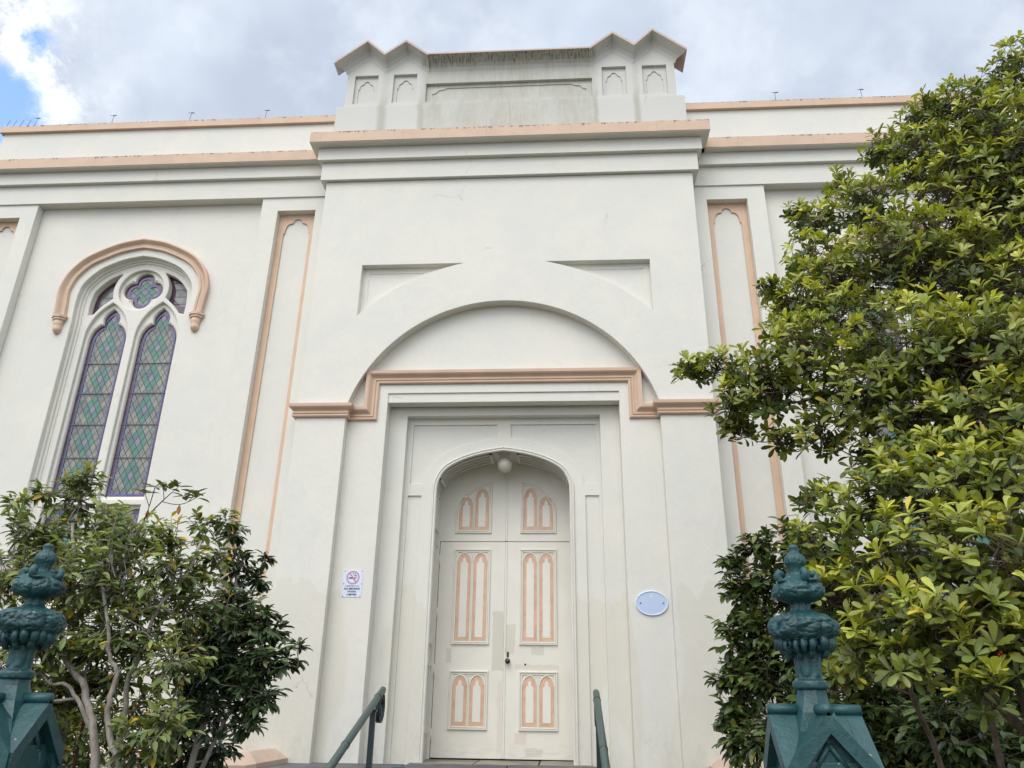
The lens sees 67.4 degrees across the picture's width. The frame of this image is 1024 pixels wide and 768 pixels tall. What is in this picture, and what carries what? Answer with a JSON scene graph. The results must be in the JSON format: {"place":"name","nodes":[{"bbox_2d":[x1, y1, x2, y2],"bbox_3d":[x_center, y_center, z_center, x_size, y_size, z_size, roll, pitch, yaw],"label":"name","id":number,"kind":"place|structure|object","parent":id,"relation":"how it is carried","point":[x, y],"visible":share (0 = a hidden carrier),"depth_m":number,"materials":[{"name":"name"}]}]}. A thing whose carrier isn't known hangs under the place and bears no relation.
{"place":"outdoors","nodes":[
{"label":"outdoors","id":0,"kind":"place"},
{"bbox_2d":[0,0,1023,146],"label":"sky","id":1,"kind":"structure","parent":0,"point":[62,61],"materials":[{"name":"white"}]},
{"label":"ground","id":2,"kind":"structure","parent":0,"visible":0},
{"bbox_2d":[262,759,596,767],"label":"porch steps","id":3,"kind":"structure","parent":2,"relation":"on","point":[444,763],"depth_m":8.22,"materials":[{"name":"stone"}]},
{"bbox_2d":[325,686,385,767],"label":"handrail","id":4,"kind":"object","parent":3,"relation":"on","point":[374,710],"visible":1,"depth_m":5.42,"materials":[{"name":"teal metal"}]},
{"bbox_2d":[593,689,609,767],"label":"handrail","id":5,"kind":"object","parent":3,"relation":"on","point":[602,757],"visible":1,"depth_m":5.13,"materials":[{"name":"teal metal"}]},
{"bbox_2d":[0,28,1023,767],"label":"church","id":6,"kind":"structure","parent":2,"relation":"on","point":[390,310],"depth_m":10.25,"materials":[{"name":"white paint"}]},
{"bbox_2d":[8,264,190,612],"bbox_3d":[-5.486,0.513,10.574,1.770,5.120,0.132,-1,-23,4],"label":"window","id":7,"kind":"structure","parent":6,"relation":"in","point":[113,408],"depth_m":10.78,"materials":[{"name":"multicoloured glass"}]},
{"bbox_2d":[342,570,362,596],"bbox_3d":[-1.869,2.338,8.999,0.230,0.310,0.014,-1,-23,4],"label":"no smoking sign","id":8,"kind":"object","parent":6,"relation":"attached to","point":[352,583],"visible":1,"depth_m":8.99,"materials":[{"name":"plastic"}]},
{"bbox_2d":[430,542,505,758],"bbox_3d":[-0.536,3.243,9.558,0.867,2.547,0.075,-1,-23,4],"label":"door leaf","id":9,"kind":"structure","parent":6,"relation":"in","point":[467,708],"depth_m":9.51,"materials":[{"name":"paint"}]},
{"bbox_2d":[497,451,511,472],"bbox_3d":[-0.093,1.025,10.038,0.200,0.270,0.200,-1,-23,4],"label":"globe lamp","id":10,"kind":"object","parent":6,"relation":"hanging from","point":[504,464],"visible":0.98,"depth_m":9.97,"materials":[{"name":"white glass"}]},
{"bbox_2d":[502,542,573,759],"bbox_3d":[0.334,3.223,9.479,0.875,2.547,0.126,-1,-23,4],"label":"door leaf","id":11,"kind":"structure","parent":6,"relation":"in","point":[537,719],"depth_m":9.45,"materials":[{"name":"paint"}]},
{"bbox_2d":[635,591,667,615],"bbox_3d":[1.583,2.482,8.696,0.368,0.274,0.022,-1,-23,4],"label":"oval plaque","id":12,"kind":"object","parent":6,"relation":"attached to","point":[652,603],"visible":1,"depth_m":8.69,"materials":[{"name":"metal"}]},
{"bbox_2d":[763,544,883,767],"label":"gate post","id":13,"kind":"object","parent":2,"relation":"on","point":[812,727],"visible":1,"depth_m":1.80,"materials":[{"name":"teal metal"}]},
{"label":"garden bed","id":14,"kind":"structure","parent":2,"relation":"on","visible":0},
{"bbox_2d":[0,460,244,767],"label":"pale stemmed shrub","id":15,"kind":"object","parent":14,"relation":"on","point":[74,707],"visible":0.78,"depth_m":5.35,"materials":[{"name":"green plant"}]},
{"bbox_2d":[72,479,208,767],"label":"rhododendron","id":16,"kind":"object","parent":14,"relation":"on","point":[174,483],"visible":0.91,"depth_m":5.88,"materials":[{"name":"green plant"}]},
{"bbox_2d":[132,525,312,767],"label":"dark evergreen shrub","id":17,"kind":"object","parent":14,"relation":"on","point":[231,676],"visible":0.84,"depth_m":5.82,"materials":[{"name":"green plant"}]},
{"bbox_2d":[224,748,287,767],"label":"flanking wall","id":18,"kind":"structure","parent":14,"relation":"on","point":[260,758],"depth_m":7.57,"materials":[{"name":"beige paint"}]},
{"bbox_2d":[709,758,750,767],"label":"flanking wall","id":19,"kind":"structure","parent":14,"relation":"on","point":[719,763],"depth_m":7.64,"materials":[{"name":"beige paint"}]},
{"bbox_2d":[669,30,1023,767],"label":"magnolia tree","id":20,"kind":"object","parent":14,"relation":"on","point":[957,368],"visible":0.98,"depth_m":4.77,"materials":[{"name":"green plant"}]},
{"bbox_2d":[703,514,1023,767],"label":"camellia shrub","id":21,"kind":"object","parent":14,"relation":"on","point":[898,734],"visible":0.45,"depth_m":5.63,"materials":[{"name":"green plant"}]},
{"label":"path","id":22,"kind":"structure","parent":0,"visible":0},
{"bbox_2d":[0,543,66,767],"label":"gate post","id":23,"kind":"object","parent":22,"relation":"on","point":[30,735],"visible":1,"depth_m":1.93,"materials":[{"name":"teal metal"}]}
]}

